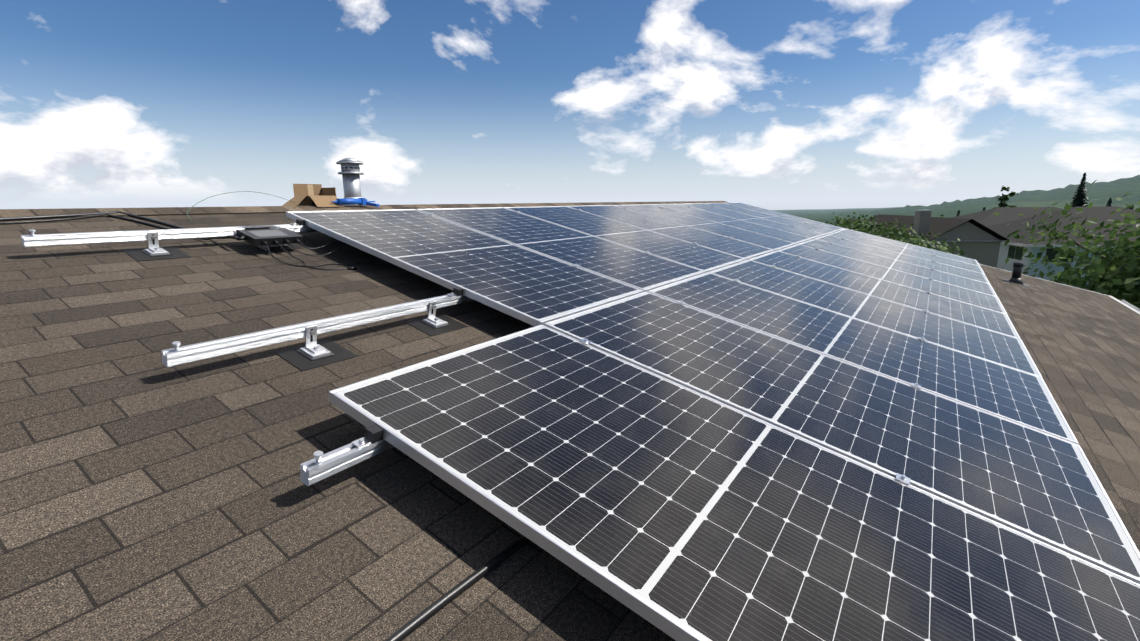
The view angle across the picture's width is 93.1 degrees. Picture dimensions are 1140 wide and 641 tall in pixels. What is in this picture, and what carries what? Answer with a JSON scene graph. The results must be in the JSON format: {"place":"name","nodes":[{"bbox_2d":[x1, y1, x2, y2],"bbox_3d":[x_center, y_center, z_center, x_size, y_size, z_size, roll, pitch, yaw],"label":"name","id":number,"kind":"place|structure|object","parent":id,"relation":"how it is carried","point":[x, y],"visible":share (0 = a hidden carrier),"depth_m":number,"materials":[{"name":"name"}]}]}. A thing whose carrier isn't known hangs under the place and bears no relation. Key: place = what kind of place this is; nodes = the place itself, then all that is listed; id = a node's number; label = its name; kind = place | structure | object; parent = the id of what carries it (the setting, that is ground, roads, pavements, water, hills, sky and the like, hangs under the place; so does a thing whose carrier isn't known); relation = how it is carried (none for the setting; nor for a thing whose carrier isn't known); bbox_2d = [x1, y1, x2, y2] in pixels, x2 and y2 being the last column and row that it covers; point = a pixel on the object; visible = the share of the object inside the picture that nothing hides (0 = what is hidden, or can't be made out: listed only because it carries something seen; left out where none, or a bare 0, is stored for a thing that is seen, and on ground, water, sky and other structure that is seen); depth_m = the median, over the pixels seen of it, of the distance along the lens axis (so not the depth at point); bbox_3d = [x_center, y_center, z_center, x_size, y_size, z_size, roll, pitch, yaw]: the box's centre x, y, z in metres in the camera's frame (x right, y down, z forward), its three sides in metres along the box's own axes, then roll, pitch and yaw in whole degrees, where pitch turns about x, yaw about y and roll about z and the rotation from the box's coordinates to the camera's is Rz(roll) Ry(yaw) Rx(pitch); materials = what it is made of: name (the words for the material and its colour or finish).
{"place":"outdoors","nodes":[
{"label":"outdoors","id":0,"kind":"place"},
{"bbox_2d":[0,0,1139,209],"label":"sky","id":1,"kind":"structure","parent":0,"point":[766,104],"materials":[{"name":"blue"}]},
{"bbox_2d":[772,175,1139,226],"bbox_3d":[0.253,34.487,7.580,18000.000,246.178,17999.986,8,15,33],"label":"terrain","id":2,"kind":"structure","parent":0,"point":[1100,193],"depth_m":1351.32,"materials":[{"name":"green plant"}]},
{"bbox_2d":[826,215,841,225],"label":"tree trunk","id":3,"kind":"object","parent":2,"relation":"on","point":[840,219],"depth_m":94.74,"materials":[{"name":"green plant"}]},
{"bbox_2d":[829,212,890,235],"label":"tree","id":4,"kind":"object","parent":2,"relation":"on","point":[857,225],"visible":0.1,"depth_m":47.15,"materials":[{"name":"green plant"}]},
{"bbox_2d":[847,216,948,249],"bbox_3d":[23.448,-3.833,39.790,8.688,7.605,8.069,8,15,33],"label":"tree","id":5,"kind":"object","parent":2,"relation":"on","point":[894,235],"visible":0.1,"depth_m":37.92,"materials":[{"name":"green plant"}]},
{"bbox_2d":[892,232,963,254],"bbox_3d":[21.413,-2.170,34.095,5.861,6.828,5.837,8,15,33],"label":"tree","id":6,"kind":"object","parent":2,"relation":"on","point":[943,248],"visible":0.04,"depth_m":32.61,"materials":[{"name":"green plant"}]},
{"bbox_2d":[865,210,1010,267],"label":"taupe house","id":7,"kind":"structure","parent":2,"relation":"on","point":[979,243],"depth_m":38.81,"materials":[{"name":"grey"}]},
{"bbox_2d":[994,185,1017,207],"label":"tree","id":8,"kind":"object","parent":2,"relation":"on","point":[1003,199],"visible":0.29,"depth_m":114.68,"materials":[{"name":"green plant"}]},
{"bbox_2d":[952,207,1062,226],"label":"house roof","id":9,"kind":"structure","parent":2,"relation":"on","point":[985,218],"depth_m":63.97,"materials":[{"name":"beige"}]},
{"bbox_2d":[986,206,1139,285],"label":"house","id":10,"kind":"structure","parent":2,"relation":"on","point":[1013,253],"depth_m":43.32,"materials":[{"name":"grey"}]},
{"bbox_2d":[994,181,1139,308],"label":"foliage","id":11,"kind":"object","parent":2,"relation":"on","point":[1116,276],"visible":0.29,"depth_m":13.55,"materials":[{"name":"green plant"}]},
{"bbox_2d":[1071,173,1088,207],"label":"spruce tree","id":12,"kind":"object","parent":2,"relation":"on","point":[1079,199],"visible":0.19,"depth_m":85.58,"materials":[{"name":"green plant"}]},
{"bbox_2d":[1106,198,1111,205],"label":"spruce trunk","id":13,"kind":"object","parent":2,"relation":"on","point":[1109,202],"visible":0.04,"depth_m":104.68,"materials":[{"name":"green plant"}]},
{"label":"house walls","id":14,"kind":"object","parent":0,"visible":0},
{"bbox_2d":[0,213,1139,640],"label":"roof","id":15,"kind":"structure","parent":14,"relation":"on","point":[146,493],"depth_m":1.47,"materials":[{"name":"brown"}]},
{"bbox_2d":[187,191,299,220],"bbox_3d":[-2.351,-0.820,3.830,0.214,0.195,0.990,2,13,12],"label":"cable","id":16,"kind":"object","parent":15,"relation":"on","point":[232,192],"visible":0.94,"depth_m":3.86,"materials":[{"name":"green"}]},
{"bbox_2d":[0,211,530,640],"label":"cables","id":17,"kind":"object","parent":15,"relation":"on","point":[410,626],"visible":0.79,"depth_m":1.34,"materials":[{"name":"black rubber"}]},
{"bbox_2d":[122,227,467,370],"bbox_3d":[2.177,-0.761,6.113,3.599,0.102,10.600,23,23,29],"label":"mounting feet","id":18,"kind":"object","parent":15,"relation":"on","point":[312,353],"visible":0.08,"depth_m":2.50,"materials":[{"name":"silver metal"}]},
{"bbox_2d":[21,224,474,485],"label":"mounting rails","id":19,"kind":"object","parent":18,"relation":"on","point":[340,459],"visible":0.25,"depth_m":2.13,"materials":[{"name":"silver metal"}]},
{"bbox_2d":[236,225,303,245],"bbox_3d":[-1.742,-0.493,3.137,0.281,0.047,0.362,23,23,29],"label":"microinverter","id":20,"kind":"object","parent":19,"relation":"attached to","point":[259,235],"visible":1,"depth_m":3.09,"materials":[{"name":"grey metal"}]},
{"bbox_2d":[29,204,934,484],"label":"clamps","id":21,"kind":"object","parent":19,"relation":"attached to","point":[373,432],"visible":0.92,"depth_m":1.72,"materials":[{"name":"silver metal"}]},
{"bbox_2d":[282,184,343,208],"bbox_3d":[-2.120,-1.006,4.382,0.320,0.210,0.440,8,15,33],"label":"cardboard box","id":22,"kind":"object","parent":15,"relation":"on","point":[317,195],"visible":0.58,"depth_m":4.44,"materials":[{"name":"brown cardboard"}]},
{"bbox_2d":[336,158,363,198],"bbox_3d":[-1.961,-1.204,4.857,0.340,0.496,0.340,8,15,33],"label":"roof vent pipe","id":23,"kind":"object","parent":15,"relation":"on","point":[350,173],"visible":0.69,"depth_m":4.79,"materials":[{"name":"grey metal"}]},
{"bbox_2d":[331,198,379,206],"bbox_3d":[-1.828,-0.999,4.575,0.412,0.075,0.115,-12,17,-42],"label":"tarp","id":24,"kind":"object","parent":15,"relation":"on","point":[361,201],"visible":0.96,"depth_m":4.57,"materials":[{"name":"blue plastic"}]},
{"bbox_2d":[0,201,728,217],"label":"roof ridge cap","id":25,"kind":"object","parent":15,"relation":"on","point":[160,211],"visible":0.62,"depth_m":3.91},
{"bbox_2d":[286,202,1139,640],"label":"panel frames","id":26,"kind":"structure","parent":15,"relation":"on","point":[608,584],"depth_m":1.89,"materials":[{"name":"silver metal"}]},
{"bbox_2d":[290,203,1139,640],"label":"solar panels","id":27,"kind":"object","parent":26,"relation":"in","point":[704,517],"visible":0.9,"depth_m":1.86,"materials":[{"name":"glass"}]},
{"bbox_2d":[1004,279,1028,286],"bbox_3d":[6.950,-0.586,8.403,0.310,0.004,0.340,22,22,29],"label":"pipe flashing","id":28,"kind":"object","parent":15,"relation":"on","point":[1007,280],"visible":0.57,"depth_m":8.34,"materials":[{"name":"grey metal"}]},
{"bbox_2d":[1009,262,1023,284],"bbox_3d":[6.937,-0.730,8.380,0.210,0.350,0.210,8,15,33],"label":"vent pipe","id":29,"kind":"object","parent":15,"relation":"on","point":[1016,273],"visible":0.85,"depth_m":8.33,"materials":[{"name":"black metal"}]},
{"bbox_2d":[981,264,1139,313],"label":"roof edge","id":30,"kind":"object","parent":14,"relation":"on","point":[1130,306],"depth_m":8.81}
]}

